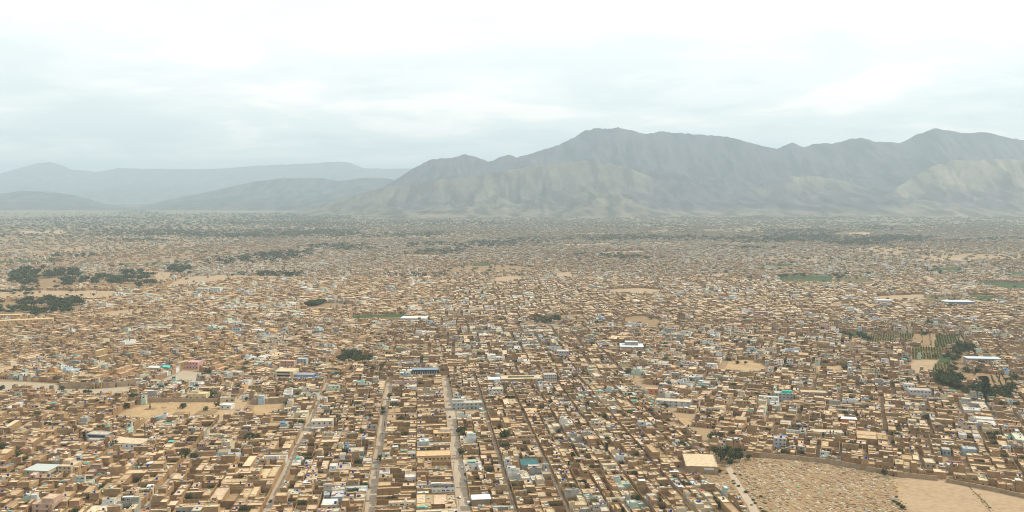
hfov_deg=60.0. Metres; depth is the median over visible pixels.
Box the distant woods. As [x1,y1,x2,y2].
[0,210,1023,276]
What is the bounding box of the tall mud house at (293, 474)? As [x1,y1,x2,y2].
[285,468,308,480]
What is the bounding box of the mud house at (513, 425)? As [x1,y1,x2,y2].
[511,423,527,427]
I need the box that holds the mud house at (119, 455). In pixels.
[106,453,122,458]
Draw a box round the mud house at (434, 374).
[418,373,440,376]
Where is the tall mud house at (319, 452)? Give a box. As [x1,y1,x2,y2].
[315,449,334,456]
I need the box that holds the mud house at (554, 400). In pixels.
[545,397,558,403]
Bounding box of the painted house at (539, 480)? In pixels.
[535,474,554,485]
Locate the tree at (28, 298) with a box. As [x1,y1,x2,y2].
[24,296,34,300]
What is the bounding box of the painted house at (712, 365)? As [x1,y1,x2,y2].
[697,363,717,367]
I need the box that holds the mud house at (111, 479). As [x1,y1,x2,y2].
[98,475,121,481]
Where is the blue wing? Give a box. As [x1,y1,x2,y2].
[295,372,316,378]
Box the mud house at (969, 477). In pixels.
[953,472,987,485]
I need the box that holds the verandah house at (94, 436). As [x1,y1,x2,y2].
[86,431,111,440]
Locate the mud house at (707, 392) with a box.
[700,390,717,395]
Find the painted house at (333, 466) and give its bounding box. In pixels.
[329,462,350,474]
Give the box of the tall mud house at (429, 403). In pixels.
[417,400,444,407]
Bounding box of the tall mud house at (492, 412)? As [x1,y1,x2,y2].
[487,407,503,420]
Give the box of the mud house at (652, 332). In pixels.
[644,331,656,334]
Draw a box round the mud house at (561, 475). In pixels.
[555,471,572,483]
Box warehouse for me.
[682,453,718,474]
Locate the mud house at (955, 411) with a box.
[935,408,962,415]
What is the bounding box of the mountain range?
[275,127,1023,218]
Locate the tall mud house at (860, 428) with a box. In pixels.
[856,426,881,431]
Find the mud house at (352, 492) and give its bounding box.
[346,491,365,498]
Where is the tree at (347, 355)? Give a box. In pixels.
[343,352,352,360]
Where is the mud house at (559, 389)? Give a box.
[549,384,563,393]
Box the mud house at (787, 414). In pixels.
[771,409,796,421]
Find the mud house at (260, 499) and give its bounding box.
[236,496,266,508]
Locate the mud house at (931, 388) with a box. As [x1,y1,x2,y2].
[916,384,938,394]
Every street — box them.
[62,385,189,492]
[139,380,255,511]
[263,383,329,511]
[365,384,391,511]
[442,378,470,511]
[474,376,516,511]
[509,385,569,511]
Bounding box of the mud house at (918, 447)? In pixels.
[910,440,924,454]
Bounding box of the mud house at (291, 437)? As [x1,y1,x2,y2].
[273,435,295,445]
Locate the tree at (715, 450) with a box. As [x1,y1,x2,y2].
[710,446,719,454]
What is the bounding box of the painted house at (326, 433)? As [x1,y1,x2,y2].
[323,431,341,435]
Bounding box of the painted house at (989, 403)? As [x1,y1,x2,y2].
[987,402,1005,408]
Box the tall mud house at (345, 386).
[341,383,355,391]
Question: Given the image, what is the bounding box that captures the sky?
[0,0,1023,172]
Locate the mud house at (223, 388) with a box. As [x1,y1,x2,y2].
[217,386,229,391]
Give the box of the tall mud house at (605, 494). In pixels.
[602,490,620,501]
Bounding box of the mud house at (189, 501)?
[178,499,207,504]
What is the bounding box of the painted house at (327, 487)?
[323,483,345,495]
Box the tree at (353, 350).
[344,349,358,353]
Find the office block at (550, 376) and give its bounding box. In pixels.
[543,372,556,381]
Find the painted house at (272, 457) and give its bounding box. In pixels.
[263,454,287,463]
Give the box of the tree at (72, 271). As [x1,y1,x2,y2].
[68,269,78,276]
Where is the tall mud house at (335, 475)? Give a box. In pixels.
[329,470,347,481]
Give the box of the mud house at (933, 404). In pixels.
[928,401,941,412]
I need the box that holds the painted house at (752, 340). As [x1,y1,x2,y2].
[745,338,756,343]
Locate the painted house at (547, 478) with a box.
[530,475,552,484]
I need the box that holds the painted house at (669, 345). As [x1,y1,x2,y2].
[655,344,670,349]
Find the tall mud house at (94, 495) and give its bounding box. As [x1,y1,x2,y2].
[81,490,102,502]
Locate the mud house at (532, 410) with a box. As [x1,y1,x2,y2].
[524,408,538,418]
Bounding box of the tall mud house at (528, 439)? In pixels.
[516,434,535,444]
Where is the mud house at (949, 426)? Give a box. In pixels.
[931,422,952,429]
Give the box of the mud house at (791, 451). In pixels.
[775,446,795,454]
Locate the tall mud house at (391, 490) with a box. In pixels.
[377,486,415,497]
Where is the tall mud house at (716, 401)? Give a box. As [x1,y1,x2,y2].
[705,399,728,409]
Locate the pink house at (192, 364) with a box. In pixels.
[186,360,202,368]
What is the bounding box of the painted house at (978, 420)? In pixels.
[968,416,996,428]
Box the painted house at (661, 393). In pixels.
[658,389,677,397]
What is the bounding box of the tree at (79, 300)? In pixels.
[75,298,84,304]
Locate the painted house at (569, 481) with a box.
[558,479,576,490]
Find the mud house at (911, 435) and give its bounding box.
[908,433,922,441]
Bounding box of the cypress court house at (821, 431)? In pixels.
[810,428,843,437]
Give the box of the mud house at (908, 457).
[893,451,919,460]
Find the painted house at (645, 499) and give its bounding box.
[643,493,662,506]
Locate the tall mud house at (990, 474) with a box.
[986,470,1018,485]
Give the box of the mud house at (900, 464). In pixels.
[894,458,920,469]
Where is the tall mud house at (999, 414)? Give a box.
[991,410,1016,418]
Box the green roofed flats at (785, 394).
[774,390,793,401]
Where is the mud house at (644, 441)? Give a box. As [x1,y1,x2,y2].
[637,438,654,444]
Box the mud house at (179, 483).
[168,479,193,488]
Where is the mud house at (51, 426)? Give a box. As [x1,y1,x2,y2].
[40,425,61,432]
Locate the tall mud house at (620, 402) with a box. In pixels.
[616,399,631,406]
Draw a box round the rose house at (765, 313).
[754,311,767,316]
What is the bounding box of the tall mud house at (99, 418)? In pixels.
[88,412,113,422]
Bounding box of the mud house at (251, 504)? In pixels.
[231,502,262,511]
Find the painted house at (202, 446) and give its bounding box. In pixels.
[196,442,219,450]
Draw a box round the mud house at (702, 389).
[693,387,716,393]
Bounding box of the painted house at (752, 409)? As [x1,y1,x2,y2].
[748,404,766,415]
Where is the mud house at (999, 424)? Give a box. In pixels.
[996,422,1021,431]
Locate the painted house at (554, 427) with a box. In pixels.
[547,423,561,433]
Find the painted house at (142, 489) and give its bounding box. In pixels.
[131,487,153,497]
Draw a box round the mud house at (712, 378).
[706,377,727,382]
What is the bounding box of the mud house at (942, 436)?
[928,434,954,439]
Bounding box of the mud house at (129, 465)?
[114,462,134,470]
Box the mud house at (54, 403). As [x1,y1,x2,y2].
[45,401,61,404]
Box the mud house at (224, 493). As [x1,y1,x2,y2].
[210,487,243,500]
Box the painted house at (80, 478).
[75,475,94,483]
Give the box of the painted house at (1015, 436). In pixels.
[1004,432,1023,441]
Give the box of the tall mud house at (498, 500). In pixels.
[491,497,510,504]
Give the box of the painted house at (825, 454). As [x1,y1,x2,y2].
[820,450,840,460]
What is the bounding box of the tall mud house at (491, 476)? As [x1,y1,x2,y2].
[486,472,504,484]
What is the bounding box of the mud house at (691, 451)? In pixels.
[681,449,699,454]
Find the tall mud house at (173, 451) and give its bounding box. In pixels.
[165,448,188,456]
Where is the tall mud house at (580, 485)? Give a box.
[577,482,595,489]
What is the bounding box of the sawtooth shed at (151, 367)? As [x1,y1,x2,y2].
[146,365,161,369]
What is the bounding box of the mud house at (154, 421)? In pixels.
[143,419,165,424]
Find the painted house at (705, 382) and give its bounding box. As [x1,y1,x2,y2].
[697,380,720,385]
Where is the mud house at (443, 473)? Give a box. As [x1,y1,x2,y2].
[421,470,452,474]
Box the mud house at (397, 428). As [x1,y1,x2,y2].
[386,426,414,430]
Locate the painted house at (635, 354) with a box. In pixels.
[628,353,644,358]
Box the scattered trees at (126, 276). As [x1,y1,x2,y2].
[0,264,1023,511]
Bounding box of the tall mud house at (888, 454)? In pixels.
[868,450,893,459]
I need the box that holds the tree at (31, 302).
[28,300,38,305]
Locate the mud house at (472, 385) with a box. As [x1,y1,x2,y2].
[464,381,476,388]
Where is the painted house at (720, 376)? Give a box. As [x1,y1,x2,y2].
[707,373,729,378]
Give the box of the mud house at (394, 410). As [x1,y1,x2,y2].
[388,406,416,412]
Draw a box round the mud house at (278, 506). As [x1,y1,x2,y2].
[271,503,292,509]
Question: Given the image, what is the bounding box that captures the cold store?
[877,299,893,302]
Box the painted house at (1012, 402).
[1007,400,1023,406]
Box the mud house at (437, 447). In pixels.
[417,443,449,450]
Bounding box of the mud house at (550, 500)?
[539,497,564,509]
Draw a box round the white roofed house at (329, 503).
[321,498,337,508]
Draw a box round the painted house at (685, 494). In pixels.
[682,489,704,502]
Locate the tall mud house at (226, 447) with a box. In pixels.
[218,445,240,451]
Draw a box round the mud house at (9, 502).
[0,497,22,506]
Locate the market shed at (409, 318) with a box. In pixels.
[400,316,427,321]
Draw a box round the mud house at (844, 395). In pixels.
[842,393,859,401]
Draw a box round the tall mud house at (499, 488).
[491,483,507,494]
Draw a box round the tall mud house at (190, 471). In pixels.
[176,464,205,474]
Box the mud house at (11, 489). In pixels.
[0,488,15,492]
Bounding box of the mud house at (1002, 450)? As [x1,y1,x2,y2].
[988,447,1009,453]
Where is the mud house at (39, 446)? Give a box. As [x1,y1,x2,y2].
[34,444,52,448]
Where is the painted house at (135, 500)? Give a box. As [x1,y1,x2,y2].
[115,495,140,511]
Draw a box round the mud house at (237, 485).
[220,481,246,488]
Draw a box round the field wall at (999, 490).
[946,479,1023,497]
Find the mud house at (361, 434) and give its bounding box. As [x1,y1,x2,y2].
[358,433,369,437]
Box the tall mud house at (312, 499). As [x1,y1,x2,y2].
[295,494,319,507]
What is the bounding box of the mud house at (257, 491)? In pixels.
[239,486,270,500]
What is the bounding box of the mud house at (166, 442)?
[156,440,176,444]
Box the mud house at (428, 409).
[417,407,444,413]
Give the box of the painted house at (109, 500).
[91,497,120,506]
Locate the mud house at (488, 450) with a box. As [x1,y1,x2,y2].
[479,445,496,455]
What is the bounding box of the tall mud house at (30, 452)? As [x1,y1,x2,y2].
[18,447,42,460]
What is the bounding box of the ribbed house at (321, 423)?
[311,418,333,430]
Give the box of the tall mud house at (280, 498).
[274,492,298,507]
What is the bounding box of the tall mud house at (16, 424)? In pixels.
[4,420,31,429]
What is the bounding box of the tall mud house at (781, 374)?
[775,371,794,378]
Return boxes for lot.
[0,291,114,297]
[0,382,130,394]
[19,230,65,233]
[105,308,141,314]
[118,401,250,419]
[144,271,172,281]
[165,371,210,380]
[169,276,219,285]
[218,275,303,279]
[253,404,285,414]
[445,264,532,272]
[457,410,476,413]
[495,276,521,280]
[557,272,571,276]
[561,314,582,317]
[563,243,607,245]
[603,250,642,253]
[610,288,659,293]
[625,316,659,325]
[679,418,691,424]
[695,273,727,276]
[725,360,767,371]
[816,366,844,371]
[834,278,869,282]
[837,232,869,234]
[879,294,925,299]
[916,257,964,260]
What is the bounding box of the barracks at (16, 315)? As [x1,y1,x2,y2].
[0,313,24,317]
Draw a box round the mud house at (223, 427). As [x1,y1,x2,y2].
[216,425,235,430]
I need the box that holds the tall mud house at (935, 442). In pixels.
[931,438,957,453]
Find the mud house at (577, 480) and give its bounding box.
[575,477,592,483]
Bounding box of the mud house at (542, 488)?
[535,486,557,491]
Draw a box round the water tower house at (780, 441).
[773,435,785,449]
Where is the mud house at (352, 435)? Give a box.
[340,431,357,440]
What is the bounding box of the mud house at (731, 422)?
[717,419,745,431]
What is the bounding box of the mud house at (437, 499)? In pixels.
[416,494,456,505]
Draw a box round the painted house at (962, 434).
[958,431,980,439]
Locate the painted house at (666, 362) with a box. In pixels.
[658,360,675,364]
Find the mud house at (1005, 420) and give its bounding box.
[994,418,1020,423]
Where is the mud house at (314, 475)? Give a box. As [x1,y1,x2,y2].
[306,471,326,478]
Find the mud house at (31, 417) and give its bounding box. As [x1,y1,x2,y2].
[21,415,38,418]
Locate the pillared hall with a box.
[412,368,437,375]
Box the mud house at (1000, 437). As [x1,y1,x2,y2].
[986,434,1006,440]
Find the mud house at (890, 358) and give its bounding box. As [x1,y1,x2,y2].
[880,356,897,360]
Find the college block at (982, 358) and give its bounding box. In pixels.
[963,356,1000,364]
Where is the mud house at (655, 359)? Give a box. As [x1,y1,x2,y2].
[646,356,659,361]
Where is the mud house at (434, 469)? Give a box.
[417,467,452,470]
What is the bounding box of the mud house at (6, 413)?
[0,410,14,417]
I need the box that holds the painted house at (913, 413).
[910,411,934,417]
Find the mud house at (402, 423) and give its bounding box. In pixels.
[386,420,416,430]
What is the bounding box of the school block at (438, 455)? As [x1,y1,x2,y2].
[416,450,450,461]
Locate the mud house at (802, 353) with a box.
[798,352,816,356]
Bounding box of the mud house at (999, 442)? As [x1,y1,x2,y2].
[983,439,1008,447]
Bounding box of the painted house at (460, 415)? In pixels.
[457,412,469,417]
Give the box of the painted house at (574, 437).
[569,432,582,443]
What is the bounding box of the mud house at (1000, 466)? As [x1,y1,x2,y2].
[995,464,1019,470]
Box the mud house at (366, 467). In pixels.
[350,464,370,472]
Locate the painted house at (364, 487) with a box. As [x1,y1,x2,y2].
[345,485,367,495]
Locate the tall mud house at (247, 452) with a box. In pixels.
[241,447,264,456]
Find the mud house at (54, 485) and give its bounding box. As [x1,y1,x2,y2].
[37,480,64,492]
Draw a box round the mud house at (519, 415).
[506,412,522,416]
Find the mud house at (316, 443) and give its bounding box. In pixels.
[300,439,319,448]
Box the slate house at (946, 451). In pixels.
[940,447,950,456]
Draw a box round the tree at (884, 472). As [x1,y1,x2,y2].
[881,468,887,474]
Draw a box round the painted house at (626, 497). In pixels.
[622,493,641,503]
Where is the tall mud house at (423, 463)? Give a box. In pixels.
[417,457,451,468]
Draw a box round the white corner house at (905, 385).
[902,382,914,390]
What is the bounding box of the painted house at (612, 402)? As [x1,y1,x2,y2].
[601,397,618,406]
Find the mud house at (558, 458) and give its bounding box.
[547,454,564,467]
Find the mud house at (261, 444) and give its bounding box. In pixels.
[246,442,269,446]
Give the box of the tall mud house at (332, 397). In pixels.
[323,392,338,399]
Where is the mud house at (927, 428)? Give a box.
[908,423,929,430]
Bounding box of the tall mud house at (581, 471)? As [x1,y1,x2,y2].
[571,466,588,480]
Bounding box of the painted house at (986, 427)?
[981,422,1000,434]
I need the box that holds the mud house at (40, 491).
[34,489,57,495]
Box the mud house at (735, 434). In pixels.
[721,430,745,436]
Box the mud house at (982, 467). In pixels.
[969,463,995,472]
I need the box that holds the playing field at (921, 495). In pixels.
[892,478,989,511]
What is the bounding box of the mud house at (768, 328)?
[763,326,778,329]
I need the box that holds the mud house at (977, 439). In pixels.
[956,438,980,441]
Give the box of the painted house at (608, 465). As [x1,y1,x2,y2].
[602,463,619,472]
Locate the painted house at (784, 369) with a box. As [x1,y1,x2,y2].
[776,367,795,371]
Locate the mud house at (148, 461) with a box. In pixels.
[134,459,153,466]
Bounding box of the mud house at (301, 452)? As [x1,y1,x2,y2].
[296,451,313,455]
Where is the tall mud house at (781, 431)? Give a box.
[777,428,798,437]
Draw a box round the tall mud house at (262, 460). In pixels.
[258,457,284,468]
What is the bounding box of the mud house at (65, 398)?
[53,397,74,401]
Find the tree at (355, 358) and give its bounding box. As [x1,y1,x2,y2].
[351,355,360,361]
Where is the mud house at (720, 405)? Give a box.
[704,404,726,410]
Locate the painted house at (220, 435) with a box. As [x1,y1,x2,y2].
[208,433,231,438]
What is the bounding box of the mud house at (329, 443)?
[318,439,338,447]
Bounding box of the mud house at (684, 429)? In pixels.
[672,425,694,435]
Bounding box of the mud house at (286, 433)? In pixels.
[274,431,298,440]
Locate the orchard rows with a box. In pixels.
[867,333,1017,385]
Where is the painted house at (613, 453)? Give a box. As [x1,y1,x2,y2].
[611,448,627,459]
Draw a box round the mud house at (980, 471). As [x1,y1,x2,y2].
[972,469,986,474]
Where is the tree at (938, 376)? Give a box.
[933,374,943,380]
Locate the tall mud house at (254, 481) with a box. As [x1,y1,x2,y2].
[245,474,274,491]
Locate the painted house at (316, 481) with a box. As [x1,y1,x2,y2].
[305,477,325,484]
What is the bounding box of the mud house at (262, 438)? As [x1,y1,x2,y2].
[250,435,274,440]
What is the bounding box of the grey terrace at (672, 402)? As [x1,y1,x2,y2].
[656,398,691,406]
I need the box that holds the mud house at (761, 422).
[750,419,774,427]
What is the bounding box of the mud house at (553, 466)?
[550,463,567,473]
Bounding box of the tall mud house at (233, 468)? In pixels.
[228,464,253,471]
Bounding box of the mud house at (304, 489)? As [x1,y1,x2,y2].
[300,485,322,499]
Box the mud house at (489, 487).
[487,485,494,494]
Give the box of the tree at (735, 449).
[733,447,742,453]
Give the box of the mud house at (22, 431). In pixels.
[13,429,34,434]
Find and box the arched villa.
[32,493,65,511]
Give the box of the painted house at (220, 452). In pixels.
[215,448,240,456]
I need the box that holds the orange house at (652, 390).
[645,387,657,393]
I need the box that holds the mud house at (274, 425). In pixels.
[259,421,280,429]
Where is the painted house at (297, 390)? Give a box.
[285,388,301,391]
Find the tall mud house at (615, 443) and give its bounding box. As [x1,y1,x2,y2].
[601,438,620,448]
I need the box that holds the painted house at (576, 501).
[566,495,586,511]
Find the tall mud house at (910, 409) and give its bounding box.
[908,406,930,412]
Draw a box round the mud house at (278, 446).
[267,438,293,453]
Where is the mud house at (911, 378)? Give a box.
[898,375,917,381]
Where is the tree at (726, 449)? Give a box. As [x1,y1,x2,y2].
[722,445,734,454]
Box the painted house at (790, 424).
[780,420,800,427]
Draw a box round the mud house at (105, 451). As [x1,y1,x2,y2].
[85,449,107,455]
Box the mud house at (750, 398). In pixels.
[734,396,755,403]
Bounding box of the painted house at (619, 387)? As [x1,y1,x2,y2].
[615,385,630,390]
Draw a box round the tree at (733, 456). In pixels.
[727,449,739,459]
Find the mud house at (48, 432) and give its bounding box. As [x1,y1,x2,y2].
[28,429,55,437]
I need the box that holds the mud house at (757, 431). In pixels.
[745,428,768,433]
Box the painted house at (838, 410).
[828,408,853,416]
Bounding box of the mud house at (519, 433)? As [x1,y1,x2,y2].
[514,431,531,435]
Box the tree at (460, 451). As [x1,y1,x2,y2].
[458,447,466,455]
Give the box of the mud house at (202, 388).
[199,386,215,390]
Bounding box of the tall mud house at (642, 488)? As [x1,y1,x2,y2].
[635,479,658,500]
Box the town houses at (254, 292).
[0,275,1023,511]
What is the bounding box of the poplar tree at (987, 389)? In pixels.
[982,377,990,395]
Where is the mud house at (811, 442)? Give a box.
[798,440,816,445]
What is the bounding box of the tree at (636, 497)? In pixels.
[631,494,640,499]
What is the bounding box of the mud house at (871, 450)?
[868,447,878,452]
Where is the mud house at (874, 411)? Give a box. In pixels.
[855,408,880,412]
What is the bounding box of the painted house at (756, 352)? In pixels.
[744,351,758,356]
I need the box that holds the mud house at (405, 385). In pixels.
[392,384,416,388]
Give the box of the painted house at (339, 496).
[323,490,343,503]
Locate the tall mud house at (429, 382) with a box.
[417,377,441,386]
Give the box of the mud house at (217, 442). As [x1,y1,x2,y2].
[202,439,221,444]
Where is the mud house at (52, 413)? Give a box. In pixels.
[46,408,66,416]
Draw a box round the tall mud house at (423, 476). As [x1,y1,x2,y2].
[417,471,453,480]
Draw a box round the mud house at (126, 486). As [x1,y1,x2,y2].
[110,483,135,488]
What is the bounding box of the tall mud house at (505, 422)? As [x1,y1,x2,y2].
[491,417,510,428]
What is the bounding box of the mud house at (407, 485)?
[378,481,415,489]
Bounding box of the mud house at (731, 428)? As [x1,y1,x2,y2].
[714,425,741,433]
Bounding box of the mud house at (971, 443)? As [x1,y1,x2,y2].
[956,440,983,451]
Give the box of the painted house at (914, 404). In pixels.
[905,402,924,407]
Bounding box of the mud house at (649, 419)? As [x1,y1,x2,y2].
[646,417,666,425]
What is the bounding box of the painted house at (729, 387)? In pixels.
[723,385,742,390]
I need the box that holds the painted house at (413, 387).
[392,383,416,389]
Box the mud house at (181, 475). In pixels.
[171,470,195,480]
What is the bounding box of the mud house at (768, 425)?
[758,423,772,430]
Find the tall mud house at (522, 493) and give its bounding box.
[513,489,537,502]
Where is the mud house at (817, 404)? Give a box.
[809,402,824,405]
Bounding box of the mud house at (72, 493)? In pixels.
[63,491,81,496]
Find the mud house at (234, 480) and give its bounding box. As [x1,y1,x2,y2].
[221,478,247,483]
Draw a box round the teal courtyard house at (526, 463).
[520,458,539,470]
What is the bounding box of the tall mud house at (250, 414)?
[244,411,266,417]
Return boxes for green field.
[0,259,53,263]
[121,261,191,264]
[352,314,403,317]
[354,318,399,319]
[473,263,489,265]
[763,264,790,266]
[780,275,832,282]
[925,296,953,301]
[932,267,959,271]
[969,295,999,299]
[979,282,1023,287]
[1008,272,1023,274]
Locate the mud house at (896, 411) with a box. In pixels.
[885,410,908,412]
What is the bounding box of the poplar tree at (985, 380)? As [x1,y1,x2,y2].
[979,376,990,400]
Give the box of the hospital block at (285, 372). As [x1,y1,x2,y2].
[275,368,298,377]
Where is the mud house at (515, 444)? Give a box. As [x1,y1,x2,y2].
[498,442,517,449]
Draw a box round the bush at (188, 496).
[184,492,192,498]
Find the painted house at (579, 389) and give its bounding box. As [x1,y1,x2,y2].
[576,386,588,391]
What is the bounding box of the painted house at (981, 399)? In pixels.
[964,396,984,401]
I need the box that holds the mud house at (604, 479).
[593,474,611,487]
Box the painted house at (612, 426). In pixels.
[605,424,620,431]
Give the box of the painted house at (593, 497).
[583,493,602,502]
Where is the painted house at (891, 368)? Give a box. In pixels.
[884,367,898,370]
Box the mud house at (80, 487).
[65,482,92,491]
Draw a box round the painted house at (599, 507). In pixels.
[587,498,609,511]
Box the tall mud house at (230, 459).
[204,454,238,468]
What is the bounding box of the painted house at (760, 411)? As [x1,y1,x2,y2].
[753,407,764,419]
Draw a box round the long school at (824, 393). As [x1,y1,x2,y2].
[799,389,827,396]
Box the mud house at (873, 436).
[856,430,887,441]
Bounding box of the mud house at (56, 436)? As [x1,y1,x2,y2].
[47,434,68,440]
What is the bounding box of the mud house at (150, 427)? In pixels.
[139,424,158,429]
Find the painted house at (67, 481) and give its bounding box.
[46,478,71,485]
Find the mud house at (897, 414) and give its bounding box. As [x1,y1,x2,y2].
[885,412,909,420]
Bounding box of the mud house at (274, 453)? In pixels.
[264,450,289,457]
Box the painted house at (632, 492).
[618,489,638,496]
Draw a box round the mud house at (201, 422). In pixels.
[193,419,214,427]
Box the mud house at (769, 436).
[750,433,773,438]
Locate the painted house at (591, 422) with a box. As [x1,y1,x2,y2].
[587,418,604,428]
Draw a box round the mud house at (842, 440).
[825,437,853,446]
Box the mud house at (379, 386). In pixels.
[371,384,384,391]
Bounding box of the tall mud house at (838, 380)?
[836,378,854,384]
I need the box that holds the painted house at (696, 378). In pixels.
[683,374,702,381]
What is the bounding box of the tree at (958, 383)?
[952,382,965,388]
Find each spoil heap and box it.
[172,411,184,414]
[194,410,217,414]
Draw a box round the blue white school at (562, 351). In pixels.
[556,349,568,354]
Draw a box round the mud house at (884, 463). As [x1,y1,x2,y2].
[869,457,893,468]
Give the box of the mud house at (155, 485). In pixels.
[134,482,158,493]
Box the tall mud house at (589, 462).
[584,459,601,468]
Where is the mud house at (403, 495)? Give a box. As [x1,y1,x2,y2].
[376,493,410,498]
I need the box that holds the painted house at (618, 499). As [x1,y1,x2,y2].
[606,497,624,507]
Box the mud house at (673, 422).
[666,421,683,424]
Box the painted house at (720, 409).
[700,406,725,415]
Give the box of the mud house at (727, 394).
[716,391,733,399]
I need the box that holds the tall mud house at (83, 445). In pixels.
[70,441,96,450]
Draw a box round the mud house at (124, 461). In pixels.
[117,457,137,464]
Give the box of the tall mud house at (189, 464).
[181,461,208,467]
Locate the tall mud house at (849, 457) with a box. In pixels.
[842,451,862,464]
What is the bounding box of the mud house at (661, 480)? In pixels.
[649,477,670,487]
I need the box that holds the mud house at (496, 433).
[494,431,513,440]
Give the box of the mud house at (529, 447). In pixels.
[518,444,539,451]
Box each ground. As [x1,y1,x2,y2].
[0,203,1023,511]
[0,301,82,316]
[6,269,84,289]
[91,278,121,284]
[122,272,159,288]
[307,303,353,308]
[337,354,367,363]
[528,317,562,324]
[704,457,902,511]
[711,451,745,469]
[971,487,1023,511]
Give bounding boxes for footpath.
[725,464,758,511]
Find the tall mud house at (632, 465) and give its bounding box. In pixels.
[620,460,639,471]
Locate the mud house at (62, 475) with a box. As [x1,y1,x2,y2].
[51,472,77,482]
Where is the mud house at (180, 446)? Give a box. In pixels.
[171,444,192,453]
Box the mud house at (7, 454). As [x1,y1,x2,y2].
[0,448,22,463]
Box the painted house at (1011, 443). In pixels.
[1007,440,1023,449]
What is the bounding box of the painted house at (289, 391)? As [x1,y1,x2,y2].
[283,387,300,394]
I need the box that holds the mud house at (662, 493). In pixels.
[658,490,679,497]
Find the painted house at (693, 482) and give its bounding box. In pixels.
[689,480,710,487]
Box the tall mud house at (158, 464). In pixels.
[149,460,173,476]
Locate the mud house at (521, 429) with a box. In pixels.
[512,428,529,434]
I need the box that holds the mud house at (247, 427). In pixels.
[234,425,257,431]
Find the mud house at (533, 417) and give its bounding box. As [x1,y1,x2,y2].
[527,413,540,425]
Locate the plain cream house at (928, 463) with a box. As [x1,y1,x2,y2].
[922,458,935,468]
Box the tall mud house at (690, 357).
[685,355,702,363]
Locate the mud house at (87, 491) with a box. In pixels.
[82,482,115,495]
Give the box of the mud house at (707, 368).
[699,365,715,369]
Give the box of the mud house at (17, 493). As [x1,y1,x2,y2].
[6,489,33,497]
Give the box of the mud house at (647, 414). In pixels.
[643,411,657,418]
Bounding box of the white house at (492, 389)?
[488,387,502,393]
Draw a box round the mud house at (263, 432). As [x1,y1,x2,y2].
[256,429,278,436]
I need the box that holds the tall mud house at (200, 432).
[182,428,203,440]
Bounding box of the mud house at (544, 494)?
[536,491,559,497]
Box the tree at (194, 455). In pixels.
[188,452,199,457]
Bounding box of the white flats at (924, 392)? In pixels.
[907,387,931,397]
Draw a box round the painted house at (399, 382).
[392,379,416,386]
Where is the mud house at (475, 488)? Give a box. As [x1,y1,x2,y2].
[468,485,487,493]
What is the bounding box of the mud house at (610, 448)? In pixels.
[608,446,622,455]
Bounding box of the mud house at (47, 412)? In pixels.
[30,407,53,415]
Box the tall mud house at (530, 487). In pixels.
[512,484,534,494]
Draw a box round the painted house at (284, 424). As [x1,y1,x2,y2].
[279,421,302,432]
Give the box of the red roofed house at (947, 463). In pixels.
[945,460,961,469]
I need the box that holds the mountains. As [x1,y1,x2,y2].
[0,162,412,203]
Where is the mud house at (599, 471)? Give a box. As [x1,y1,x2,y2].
[588,468,605,480]
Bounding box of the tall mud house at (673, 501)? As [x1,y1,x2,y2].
[666,497,692,510]
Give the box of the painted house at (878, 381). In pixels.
[875,378,889,388]
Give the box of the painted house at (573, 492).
[563,488,582,501]
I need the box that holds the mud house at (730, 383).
[721,381,744,388]
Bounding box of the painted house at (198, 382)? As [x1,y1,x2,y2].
[195,380,207,384]
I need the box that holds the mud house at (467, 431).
[459,430,473,435]
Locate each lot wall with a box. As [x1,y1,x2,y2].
[61,380,135,388]
[148,398,217,402]
[251,397,287,403]
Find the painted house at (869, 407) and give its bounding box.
[855,404,880,408]
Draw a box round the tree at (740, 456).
[734,451,743,461]
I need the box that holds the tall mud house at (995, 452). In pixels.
[990,449,1016,463]
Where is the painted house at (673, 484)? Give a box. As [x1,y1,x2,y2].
[669,478,688,490]
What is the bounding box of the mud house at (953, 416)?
[937,412,963,417]
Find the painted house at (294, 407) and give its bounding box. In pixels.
[291,405,310,414]
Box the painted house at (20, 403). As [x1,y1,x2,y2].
[6,402,32,408]
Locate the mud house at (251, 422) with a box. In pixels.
[244,419,261,423]
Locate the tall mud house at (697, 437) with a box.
[683,434,702,441]
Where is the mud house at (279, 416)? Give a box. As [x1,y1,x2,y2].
[271,415,286,417]
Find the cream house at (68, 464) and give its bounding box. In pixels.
[58,457,81,472]
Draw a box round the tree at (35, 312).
[30,309,41,316]
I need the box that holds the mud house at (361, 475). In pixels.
[348,470,369,483]
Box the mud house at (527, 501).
[515,496,539,508]
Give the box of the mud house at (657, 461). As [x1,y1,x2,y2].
[652,457,672,466]
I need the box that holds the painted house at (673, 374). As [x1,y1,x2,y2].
[662,371,682,379]
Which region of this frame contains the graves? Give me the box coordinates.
[703,457,902,511]
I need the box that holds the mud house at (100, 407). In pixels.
[89,404,113,411]
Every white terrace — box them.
[195,287,209,290]
[210,287,222,291]
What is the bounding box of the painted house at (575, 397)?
[569,394,583,401]
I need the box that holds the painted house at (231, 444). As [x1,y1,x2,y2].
[221,438,247,452]
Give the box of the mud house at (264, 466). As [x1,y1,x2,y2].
[257,463,282,473]
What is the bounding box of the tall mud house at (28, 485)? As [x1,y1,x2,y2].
[14,481,39,490]
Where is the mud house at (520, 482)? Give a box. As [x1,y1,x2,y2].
[510,479,532,491]
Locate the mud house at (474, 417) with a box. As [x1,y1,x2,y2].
[471,413,485,424]
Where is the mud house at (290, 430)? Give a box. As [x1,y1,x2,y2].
[279,429,299,435]
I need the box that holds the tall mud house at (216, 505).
[200,496,235,511]
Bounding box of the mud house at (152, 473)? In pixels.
[143,470,168,482]
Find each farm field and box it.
[843,332,867,339]
[867,334,913,343]
[911,346,943,358]
[911,360,936,372]
[914,334,933,344]
[932,378,1010,397]
[933,363,950,372]
[934,335,959,346]
[937,354,951,362]
[949,353,964,373]
[953,335,968,355]
[963,373,986,380]
[988,375,1016,386]

